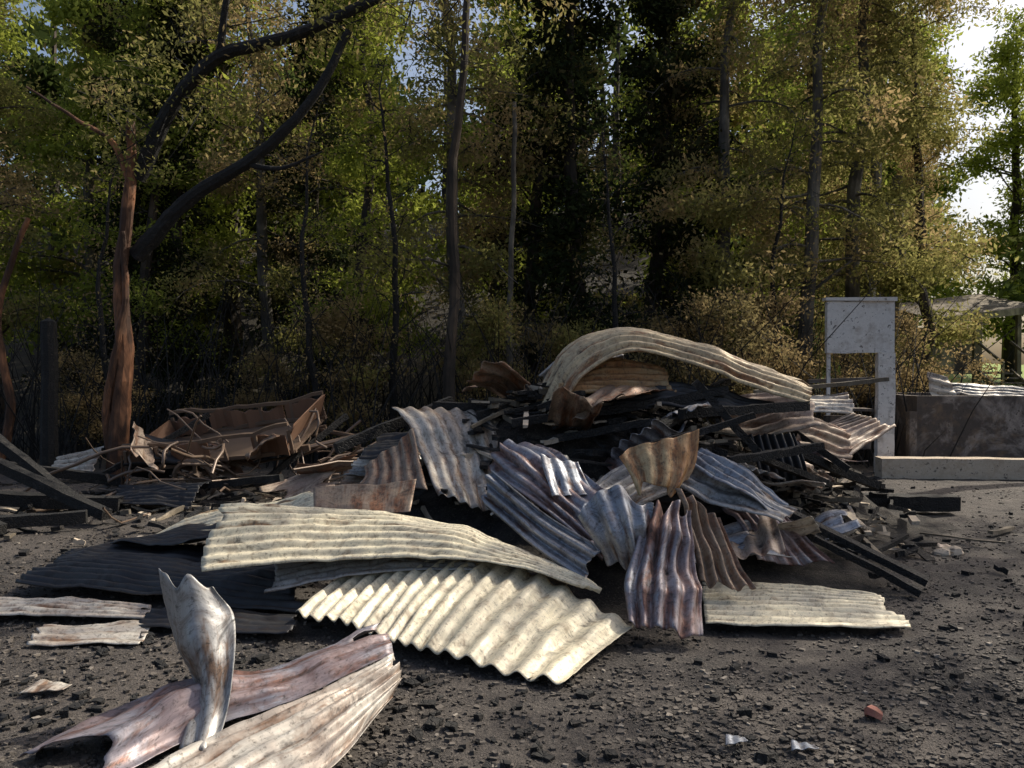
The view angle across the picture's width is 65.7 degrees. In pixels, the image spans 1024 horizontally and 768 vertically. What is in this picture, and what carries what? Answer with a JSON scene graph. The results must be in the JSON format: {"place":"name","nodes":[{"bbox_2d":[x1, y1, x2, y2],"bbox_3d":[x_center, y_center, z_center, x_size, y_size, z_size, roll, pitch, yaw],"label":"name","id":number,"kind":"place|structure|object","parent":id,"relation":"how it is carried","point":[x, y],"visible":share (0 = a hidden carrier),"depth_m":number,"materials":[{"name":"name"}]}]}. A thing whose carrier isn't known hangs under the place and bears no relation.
{"place":"outdoors","nodes":[
{"label":"outdoors","id":0,"kind":"place"},
{"bbox_2d":[0,211,1023,767],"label":"ground","id":1,"kind":"structure","parent":0,"point":[852,661],"depth_m":4.44,"materials":[{"name":"soil"}]},
{"bbox_2d":[0,217,30,458],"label":"tree trunk","id":2,"kind":"object","parent":1,"relation":"on","point":[7,430],"visible":0.88,"depth_m":12.46,"materials":[{"name":"orange plant"}]},
{"bbox_2d":[40,318,58,465],"bbox_3d":[-6.997,0.257,12.001,0.249,2.500,0.256,1,1,40],"label":"charred post","id":3,"kind":"object","parent":1,"relation":"on","point":[49,449],"visible":0.89,"depth_m":11.91,"materials":[{"name":"brown wood"}]},
{"bbox_2d":[0,0,101,430],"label":"scorched tree","id":4,"kind":"object","parent":1,"relation":"on","point":[24,187],"visible":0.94,"depth_m":15.89,"materials":[{"name":"green plant"}]},
{"bbox_2d":[0,0,103,357],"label":"forest tree","id":5,"kind":"object","parent":1,"relation":"on","point":[9,44],"visible":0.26,"depth_m":22.26,"materials":[{"name":"green plant"}]},
{"bbox_2d":[0,458,112,520],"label":"charred timber beam","id":6,"kind":"structure","parent":1,"relation":"on","point":[51,489],"depth_m":8.40,"materials":[{"name":"brown wood"}]},
{"bbox_2d":[0,491,123,510],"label":"charred timber beam","id":7,"kind":"structure","parent":1,"relation":"on","point":[23,498],"depth_m":8.73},
{"bbox_2d":[0,596,150,618],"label":"corrugated iron sheet","id":8,"kind":"object","parent":1,"relation":"on","point":[71,606],"visible":1,"depth_m":5.13,"materials":[{"name":"metal"}]},
{"bbox_2d":[26,620,150,646],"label":"corrugated iron sheet","id":9,"kind":"object","parent":1,"relation":"on","point":[127,632],"visible":0.99,"depth_m":4.70,"materials":[{"name":"metal"}]},
{"bbox_2d":[138,608,299,633],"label":"corrugated iron sheet","id":10,"kind":"object","parent":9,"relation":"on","point":[249,622],"visible":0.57,"depth_m":4.87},
{"bbox_2d":[20,346,158,452],"bbox_3d":[-7.655,0.443,14.621,2.318,2.348,1.563,0,1,0],"label":"scorched shrub","id":11,"kind":"object","parent":1,"relation":"on","point":[73,402],"visible":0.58,"depth_m":14.52,"materials":[{"name":"brown plant"}]},
{"bbox_2d":[12,107,196,395],"bbox_3d":[-6.457,-1.479,12.959,2.408,6.242,2.336,0,1,0],"label":"burnt sapling","id":12,"kind":"object","parent":1,"relation":"on","point":[101,319],"visible":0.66,"depth_m":13.09,"materials":[{"name":"plant"}]},
{"bbox_2d":[0,0,210,398],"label":"forest tree","id":13,"kind":"object","parent":1,"relation":"on","point":[64,274],"visible":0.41,"depth_m":20.33,"materials":[{"name":"green plant"}]},
{"bbox_2d":[14,0,224,429],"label":"conifer tree","id":14,"kind":"object","parent":1,"relation":"on","point":[104,39],"visible":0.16,"depth_m":18.01,"materials":[{"name":"green plant"}]},
{"bbox_2d":[52,0,240,439],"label":"scorched tree","id":15,"kind":"object","parent":1,"relation":"on","point":[135,21],"visible":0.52,"depth_m":16.49,"materials":[{"name":"green plant"}]},
{"bbox_2d":[15,542,304,613],"bbox_3d":[-2.401,1.351,5.871,2.693,0.180,1.130,0,1,17],"label":"corrugated iron sheet","id":16,"kind":"object","parent":1,"relation":"on","point":[129,567],"visible":0.8,"depth_m":5.63,"materials":[{"name":"metal"}]},
{"bbox_2d":[110,523,216,545],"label":"corrugated iron sheet","id":17,"kind":"object","parent":16,"relation":"on","point":[191,533],"visible":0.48,"depth_m":6.40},
{"bbox_2d":[87,0,281,436],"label":"conifer tree","id":18,"kind":"object","parent":1,"relation":"on","point":[175,195],"visible":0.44,"depth_m":16.92,"materials":[{"name":"green plant"}]},
{"bbox_2d":[22,408,375,523],"bbox_3d":[-3.238,0.866,10.341,3.786,1.097,5.142,1,1,40],"label":"twisted scrap metal","id":19,"kind":"object","parent":1,"relation":"on","point":[226,466],"visible":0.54,"depth_m":9.72,"materials":[{"name":"orange metal"}]},
{"bbox_2d":[114,482,208,509],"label":"corrugated iron sheet","id":20,"kind":"object","parent":19,"relation":"on","point":[161,494],"visible":0.94,"depth_m":9.12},
{"bbox_2d":[98,0,309,393],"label":"forest tree","id":21,"kind":"object","parent":1,"relation":"on","point":[228,231],"visible":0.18,"depth_m":21.24,"materials":[{"name":"green plant"}]},
{"bbox_2d":[19,623,393,767],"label":"corrugated iron sheet","id":22,"kind":"object","parent":1,"relation":"on","point":[140,731],"visible":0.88,"depth_m":3.47,"materials":[{"name":"purple metal"}]},
{"bbox_2d":[158,568,235,749],"bbox_3d":[-1.356,1.180,3.512,0.293,0.639,0.647,-1,1,-32],"label":"corrugated iron sheet","id":23,"kind":"object","parent":22,"relation":"on","point":[201,618],"visible":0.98,"depth_m":3.56,"materials":[{"name":"grey metal"}]},
{"bbox_2d":[121,390,353,498],"bbox_3d":[-3.326,0.773,10.568,3.152,0.861,1.600,-7,16,7],"label":"burnt trailer","id":24,"kind":"object","parent":1,"relation":"on","point":[259,425],"visible":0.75,"depth_m":10.61,"materials":[{"name":"orange metal"}]},
{"bbox_2d":[179,345,308,458],"bbox_3d":[-4.878,0.428,14.459,2.272,2.348,1.581,0,1,-12],"label":"scorched shrub","id":25,"kind":"object","parent":1,"relation":"on","point":[242,397],"visible":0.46,"depth_m":14.32,"materials":[{"name":"brown plant"}]},
{"bbox_2d":[142,0,378,401],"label":"scorched tree","id":26,"kind":"object","parent":1,"relation":"on","point":[262,211],"visible":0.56,"depth_m":16.48,"materials":[{"name":"green plant"}]},
{"bbox_2d":[151,653,401,767],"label":"corrugated iron sheet","id":27,"kind":"object","parent":1,"relation":"on","point":[326,727],"visible":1,"depth_m":3.28,"materials":[{"name":"metal"}]},
{"bbox_2d":[26,0,592,480],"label":"peeling bark tree","id":28,"kind":"object","parent":1,"relation":"on","point":[116,404],"visible":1,"depth_m":11.24,"materials":[{"name":"green plant"}]},
{"bbox_2d":[227,0,415,434],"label":"conifer tree","id":29,"kind":"object","parent":1,"relation":"on","point":[330,87],"visible":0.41,"depth_m":17.57,"materials":[{"name":"green plant"}]},
{"bbox_2d":[247,69,398,462],"bbox_3d":[-3.307,-1.900,13.382,2.619,7.133,2.913,0,1,0],"label":"burnt sapling","id":30,"kind":"object","parent":1,"relation":"on","point":[310,330],"visible":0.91,"depth_m":13.61,"materials":[{"name":"plant"}]},
{"bbox_2d":[288,288,414,460],"bbox_3d":[-2.765,0.007,14.005,2.238,3.324,2.605,-1,1,-33],"label":"scorched shrub","id":31,"kind":"object","parent":1,"relation":"on","point":[338,326],"visible":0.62,"depth_m":13.96,"materials":[{"name":"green plant"}]},
{"bbox_2d":[272,0,444,450],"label":"scorched tree","id":32,"kind":"object","parent":1,"relation":"on","point":[350,163],"visible":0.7,"depth_m":15.91,"materials":[{"name":"green plant"}]},
{"bbox_2d":[276,0,460,401],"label":"forest tree","id":33,"kind":"object","parent":1,"relation":"on","point":[421,201],"visible":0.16,"depth_m":20.47,"materials":[{"name":"green plant"}]},
{"bbox_2d":[318,30,499,432],"bbox_3d":[-1.809,-2.301,14.355,3.215,8.025,2.931,0,1,0],"label":"burnt sapling","id":34,"kind":"object","parent":1,"relation":"on","point":[393,399],"visible":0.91,"depth_m":13.97,"materials":[{"name":"plant"}]},
{"bbox_2d":[332,0,580,402],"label":"scorched tree","id":35,"kind":"object","parent":1,"relation":"on","point":[449,103],"visible":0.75,"depth_m":14.89,"materials":[{"name":"green plant"}]},
{"bbox_2d":[443,0,469,401],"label":"tree trunk","id":36,"kind":"object","parent":1,"relation":"on","point":[449,363],"visible":0.75,"depth_m":13.10,"materials":[{"name":"brown plant"}]},
{"bbox_2d":[295,559,632,684],"bbox_3d":[-0.305,1.320,4.816,1.886,0.381,1.021,1,1,30],"label":"corrugated iron sheet","id":37,"kind":"object","parent":1,"relation":"on","point":[508,621],"visible":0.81,"depth_m":4.67,"materials":[{"name":"beige metal"}]},
{"bbox_2d":[264,557,476,592],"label":"corrugated iron sheet","id":38,"kind":"object","parent":37,"relation":"on","point":[291,575],"visible":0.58,"depth_m":5.24,"materials":[{"name":"grey metal"}]},
{"bbox_2d":[201,503,601,593],"bbox_3d":[-0.742,1.085,5.315,2.633,0.480,0.839,0,1,0],"label":"corrugated iron sheet","id":39,"kind":"object","parent":37,"relation":"on","point":[245,535],"visible":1,"depth_m":5.28,"materials":[{"name":"beige metal"}]},
{"bbox_2d":[481,470,600,577],"bbox_3d":[0.171,0.970,5.521,0.182,0.637,1.123,-1,1,-40],"label":"corrugated iron sheet","id":40,"kind":"object","parent":39,"relation":"on","point":[539,530],"visible":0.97,"depth_m":5.50,"materials":[{"name":"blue metal"}]},
{"bbox_2d":[424,289,540,402],"bbox_3d":[-0.322,0.003,14.020,2.605,3.324,2.238,-1,1,-41],"label":"scorched shrub","id":41,"kind":"object","parent":1,"relation":"on","point":[486,321],"visible":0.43,"depth_m":13.58,"materials":[{"name":"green plant"}]},
{"bbox_2d":[0,381,1008,584],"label":"charred debris","id":42,"kind":"object","parent":1,"relation":"on","point":[711,442],"visible":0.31,"depth_m":7.17,"materials":[{"name":"wood"}]},
{"bbox_2d":[157,491,313,545],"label":"corrugated iron sheet","id":43,"kind":"object","parent":42,"relation":"on","point":[304,499],"visible":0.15,"depth_m":6.96,"materials":[{"name":"beige metal"}]},
{"bbox_2d":[313,479,415,512],"bbox_3d":[-1.160,0.861,6.139,0.818,0.229,0.285,0,1,0],"label":"bent iron panel","id":44,"kind":"object","parent":43,"relation":"on","point":[394,497],"visible":0.87,"depth_m":6.14,"materials":[{"name":"orange metal"}]},
{"bbox_2d":[360,428,427,489],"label":"corrugated iron sheet","id":45,"kind":"object","parent":42,"relation":"on","point":[400,461],"visible":0.9,"depth_m":6.74,"materials":[{"name":"grey metal"}]},
{"bbox_2d":[462,361,530,397],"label":"corrugated iron sheet","id":46,"kind":"object","parent":42,"relation":"on","point":[500,378],"visible":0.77,"depth_m":7.40,"materials":[{"name":"orange metal"}]},
{"bbox_2d":[572,385,667,419],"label":"corrugated iron sheet","id":47,"kind":"object","parent":42,"relation":"on","point":[609,392],"visible":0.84,"depth_m":6.76,"materials":[{"name":"orange metal"}]},
{"bbox_2d":[559,357,676,394],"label":"corrugated iron sheet","id":48,"kind":"object","parent":47,"relation":"on","point":[616,371],"visible":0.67,"depth_m":7.13,"materials":[{"name":"orange metal"}]},
{"bbox_2d":[537,327,811,413],"bbox_3d":[1.509,-0.109,7.217,2.598,0.848,0.568,0,1,0],"label":"corrugated iron sheet","id":49,"kind":"object","parent":42,"relation":"on","point":[576,361],"visible":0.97,"depth_m":7.07,"materials":[{"name":"metal"}]},
{"bbox_2d":[617,381,773,408],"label":"corrugated iron sheet","id":50,"kind":"object","parent":42,"relation":"on","point":[731,399],"visible":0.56,"depth_m":7.01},
{"bbox_2d":[678,401,809,418],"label":"charred timber beam","id":51,"kind":"structure","parent":42,"relation":"on","point":[775,407],"depth_m":6.78,"materials":[{"name":"brown wood"}]},
{"bbox_2d":[721,392,820,440],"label":"corrugated iron sheet","id":52,"kind":"object","parent":42,"relation":"on","point":[770,423],"visible":0.51,"depth_m":7.37,"materials":[{"name":"beige metal"}]},
{"bbox_2d":[761,479,825,493],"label":"corrugated iron sheet","id":53,"kind":"object","parent":42,"relation":"on","point":[797,482],"visible":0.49,"depth_m":6.71,"materials":[{"name":"metal"}]},
{"bbox_2d":[749,432,806,488],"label":"corrugated iron sheet","id":54,"kind":"object","parent":53,"relation":"on","point":[763,442],"visible":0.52,"depth_m":6.94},
{"bbox_2d":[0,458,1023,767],"bbox_3d":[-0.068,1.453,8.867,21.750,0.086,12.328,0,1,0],"label":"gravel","id":55,"kind":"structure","parent":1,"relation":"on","point":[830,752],"depth_m":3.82,"materials":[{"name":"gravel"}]},
{"bbox_2d":[0,236,1023,469],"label":"burnt brushwood","id":56,"kind":"object","parent":1,"relation":"on","point":[34,447],"visible":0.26,"depth_m":13.80,"materials":[{"name":"plant"}]},
{"bbox_2d":[0,0,1023,370],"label":"distant forest","id":57,"kind":"object","parent":1,"relation":"on","point":[50,76],"visible":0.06,"depth_m":29.09,"materials":[{"name":"green plant"}]},
{"bbox_2d":[0,462,1023,767],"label":"charcoal fragments","id":58,"kind":"object","parent":1,"relation":"on","point":[538,752],"visible":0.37,"depth_m":3.80,"materials":[{"name":"black wood"}]},
{"bbox_2d":[418,0,610,361],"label":"forest tree","id":59,"kind":"object","parent":1,"relation":"on","point":[515,18],"visible":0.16,"depth_m":22.19,"materials":[{"name":"green plant"}]},
{"bbox_2d":[436,0,655,383],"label":"scorched tree","id":60,"kind":"object","parent":1,"relation":"on","point":[522,166],"visible":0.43,"depth_m":16.30,"materials":[{"name":"green plant"}]},
{"bbox_2d":[462,0,699,380],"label":"conifer tree","id":61,"kind":"object","parent":1,"relation":"on","point":[571,191],"visible":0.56,"depth_m":15.91,"materials":[{"name":"leaves"},{"name":"bark"}]},
{"bbox_2d":[562,87,705,359],"bbox_3d":[2.015,-1.896,14.718,2.573,7.133,2.785,0,1,0],"label":"burnt sapling","id":62,"kind":"object","parent":1,"relation":"on","point":[615,316],"visible":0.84,"depth_m":14.35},
{"bbox_2d":[624,499,702,639],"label":"corrugated iron sheet","id":63,"kind":"object","parent":1,"relation":"on","point":[662,588],"visible":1,"depth_m":4.83,"materials":[{"name":"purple metal"}]},
{"bbox_2d":[578,484,653,570],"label":"corrugated iron sheet","id":64,"kind":"object","parent":63,"relation":"on","point":[613,520],"visible":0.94,"depth_m":5.10,"materials":[{"name":"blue metal"}]},
{"bbox_2d":[580,0,746,357],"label":"scorched tree","id":65,"kind":"object","parent":1,"relation":"on","point":[638,302],"visible":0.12,"depth_m":18.53,"materials":[{"name":"green plant"}]},
{"bbox_2d":[589,0,764,368],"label":"conifer tree","id":66,"kind":"object","parent":1,"relation":"on","point":[662,15],"visible":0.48,"depth_m":16.75,"materials":[{"name":"green plant"}]},
{"bbox_2d":[395,393,960,619],"bbox_3d":[1.200,0.757,7.613,6.800,1.542,5.200,0,1,0],"label":"ash heap","id":67,"kind":"object","parent":1,"relation":"on","point":[841,573],"visible":0.12,"depth_m":6.52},
{"bbox_2d":[392,406,602,511],"bbox_3d":[-0.009,0.632,6.913,2.249,0.830,1.204,0,1,0],"label":"corrugated iron sheet","id":68,"kind":"object","parent":67,"relation":"on","point":[443,437],"visible":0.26,"depth_m":6.98,"materials":[{"name":"metal"}]},
{"bbox_2d":[545,386,603,429],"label":"corrugated iron sheet","id":69,"kind":"object","parent":68,"relation":"on","point":[566,406],"visible":0.81,"depth_m":6.64,"materials":[{"name":"orange metal"}]},
{"bbox_2d":[511,386,729,427],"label":"charred timber beam","id":70,"kind":"structure","parent":67,"relation":"on","point":[637,405],"depth_m":6.89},
{"bbox_2d":[652,477,745,525],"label":"corrugated iron sheet","id":71,"kind":"object","parent":67,"relation":"on","point":[667,500],"visible":0.14,"depth_m":6.16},
{"bbox_2d":[596,464,679,504],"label":"corrugated iron sheet","id":72,"kind":"object","parent":71,"relation":"on","point":[620,475],"visible":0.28,"depth_m":6.08,"materials":[{"name":"grey metal"}]},
{"bbox_2d":[619,429,698,497],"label":"corrugated iron sheet","id":73,"kind":"object","parent":72,"relation":"on","point":[669,463],"visible":1,"depth_m":5.84,"materials":[{"name":"orange metal"}]},
{"bbox_2d":[680,466,797,522],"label":"corrugated iron sheet","id":74,"kind":"object","parent":71,"relation":"on","point":[701,486],"visible":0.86,"depth_m":5.85,"materials":[{"name":"grey metal"}]},
{"bbox_2d":[695,448,788,510],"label":"corrugated iron sheet","id":75,"kind":"object","parent":74,"relation":"on","point":[733,474],"visible":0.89,"depth_m":5.93,"materials":[{"name":"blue metal"}]},
{"bbox_2d":[730,514,785,559],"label":"corrugated iron sheet","id":76,"kind":"object","parent":67,"relation":"on","point":[765,540],"visible":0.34,"depth_m":5.68,"materials":[{"name":"grey metal"}]},
{"bbox_2d":[778,516,819,535],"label":"corrugated iron sheet","id":77,"kind":"object","parent":67,"relation":"on","point":[805,526],"visible":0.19,"depth_m":5.96,"materials":[{"name":"metal"}]},
{"bbox_2d":[719,506,834,565],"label":"corrugated iron sheet","id":78,"kind":"object","parent":77,"relation":"on","point":[804,550],"visible":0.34,"depth_m":5.96,"materials":[{"name":"grey metal"}]},
{"bbox_2d":[817,412,895,472],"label":"corrugated iron sheet","id":79,"kind":"object","parent":67,"relation":"on","point":[863,431],"visible":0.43,"depth_m":8.79,"materials":[{"name":"beige metal"}]},
{"bbox_2d":[642,284,798,448],"bbox_3d":[3.569,-0.038,14.222,2.541,3.521,3.401,0,1,0],"label":"scorched shrub","id":80,"kind":"object","parent":1,"relation":"on","point":[702,305],"visible":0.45,"depth_m":13.53,"materials":[{"name":"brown plant"}]},
{"bbox_2d":[612,0,834,352],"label":"forest tree","id":81,"kind":"object","parent":1,"relation":"on","point":[734,119],"visible":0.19,"depth_m":21.46,"materials":[{"name":"green plant"}]},
{"bbox_2d":[595,0,858,447],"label":"scorched tree","id":82,"kind":"object","parent":1,"relation":"on","point":[728,37],"visible":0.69,"depth_m":15.94,"materials":[{"name":"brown plant"}]},
{"bbox_2d":[709,280,821,434],"bbox_3d":[4.337,-0.105,14.243,2.485,3.689,3.570,1,1,35],"label":"scorched shrub","id":83,"kind":"object","parent":1,"relation":"on","point":[783,348],"visible":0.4,"depth_m":14.21,"materials":[{"name":"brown plant"}]},
{"bbox_2d":[717,97,850,432],"bbox_3d":[4.960,-1.903,14.928,2.981,7.133,2.451,0,1,0],"label":"burnt sapling","id":84,"kind":"object","parent":1,"relation":"on","point":[773,253],"visible":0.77,"depth_m":14.99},
{"bbox_2d":[702,581,910,628],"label":"corrugated iron sheet","id":85,"kind":"object","parent":1,"relation":"on","point":[770,604],"visible":0.97,"depth_m":5.14,"materials":[{"name":"beige metal"}]},
{"bbox_2d":[675,488,756,590],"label":"corrugated iron sheet","id":86,"kind":"object","parent":85,"relation":"on","point":[716,558],"visible":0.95,"depth_m":5.33,"materials":[{"name":"orange metal"}]},
{"bbox_2d":[683,0,959,384],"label":"scorched tree","id":87,"kind":"object","parent":1,"relation":"on","point":[818,42],"visible":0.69,"depth_m":15.86,"materials":[{"name":"green plant"}]},
{"bbox_2d":[700,0,963,324],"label":"forest tree","id":88,"kind":"object","parent":1,"relation":"on","point":[803,16],"visible":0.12,"depth_m":24.80,"materials":[{"name":"green plant"}]},
{"bbox_2d":[778,339,917,458],"bbox_3d":[5.957,0.168,14.601,2.944,3.018,2.022,0,1,0],"label":"scorched shrub","id":89,"kind":"object","parent":1,"relation":"on","point":[854,375],"visible":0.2,"depth_m":14.40,"materials":[{"name":"brown plant"}]},
{"bbox_2d":[788,511,929,586],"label":"charred timber beam","id":90,"kind":"structure","parent":1,"relation":"on","point":[892,564],"depth_m":5.96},
{"bbox_2d":[826,353,895,471],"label":"posts","id":91,"kind":"object","parent":1,"relation":"on","point":[885,398],"visible":0.72,"depth_m":12.28,"materials":[{"name":"white paint"}]},
{"bbox_2d":[715,0,1018,413],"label":"scorched tree","id":92,"kind":"object","parent":1,"relation":"on","point":[854,192],"visible":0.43,"depth_m":16.80,"materials":[{"name":"green plant"}]},
{"bbox_2d":[760,0,995,404],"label":"scorched tree","id":93,"kind":"object","parent":1,"relation":"on","point":[875,176],"visible":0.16,"depth_m":20.59,"materials":[{"name":"green plant"}]},
{"bbox_2d":[863,493,960,511],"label":"charred timber beam","id":94,"kind":"structure","parent":1,"relation":"on","point":[931,503],"depth_m":8.85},
{"bbox_2d":[823,0,1009,391],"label":"scorched tree","id":95,"kind":"object","parent":1,"relation":"on","point":[918,170],"visible":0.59,"depth_m":17.25,"materials":[{"name":"green plant"}]},
{"bbox_2d":[827,14,1009,327],"bbox_3d":[15.019,-7.586,31.038,6.977,13.477,6.358,0,1,0],"label":"forest tree","id":96,"kind":"object","parent":1,"relation":"on","point":[947,71],"visible":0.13,"depth_m":29.89,"materials":[{"name":"green plant"}]},
{"bbox_2d":[824,306,1014,391],"bbox_3d":[7.915,0.035,15.461,2.259,3.354,3.245,-1,1,-34],"label":"scorched shrub","id":97,"kind":"object","parent":1,"relation":"on","point":[924,371],"visible":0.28,"depth_m":15.48,"materials":[{"name":"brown plant"}]},
{"bbox_2d":[859,392,1023,458],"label":"concrete tank wall","id":98,"kind":"structure","parent":1,"relation":"on","point":[994,427],"depth_m":12.84,"materials":[{"name":"concrete"}]},
{"bbox_2d":[875,456,1023,479],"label":"concrete kerb beam","id":99,"kind":"structure","parent":1,"relation":"on","point":[981,468],"depth_m":11.69,"materials":[{"name":"concrete"}]},
{"bbox_2d":[899,294,1023,385],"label":"garden shed","id":100,"kind":"structure","parent":1,"relation":"on","point":[1001,307],"depth_m":24.07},
{"bbox_2d":[928,0,1023,381],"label":"forest tree","id":101,"kind":"object","parent":1,"relation":"on","point":[1004,85],"visible":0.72,"depth_m":30.15,"materials":[{"name":"green plant"}]},
{"bbox_2d":[0,0,1023,364],"label":"sky","id":102,"kind":"structure","parent":0,"point":[974,39],"materials":[{"name":"white"}]},
{"bbox_2d":[822,297,897,353],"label":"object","id":103,"kind":"object","parent":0,"point":[867,325],"visible":0.99,"depth_m":12.32,"materials":[{"name":"metal"}]},
{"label":"corrugated iron sheet","id":104,"kind":"object","parent":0,"visible":0},
{"bbox_2d":[488,439,602,560],"bbox_3d":[0.293,0.820,5.859,0.503,0.759,1.146,-1,1,-33],"label":"corrugated iron sheet","id":105,"kind":"object","parent":104,"relation":"on","point":[518,468],"visible":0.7,"depth_m":5.85,"materials":[{"name":"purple metal"}]},
{"bbox_2d":[540,454,591,495],"bbox_3d":[0.404,0.664,5.817,0.348,0.295,0.271,0,1,-14],"label":"bent iron panel","id":106,"kind":"object","parent":105,"relation":"on","point":[563,477],"visible":1,"depth_m":5.83,"materials":[{"name":"silver metal"}]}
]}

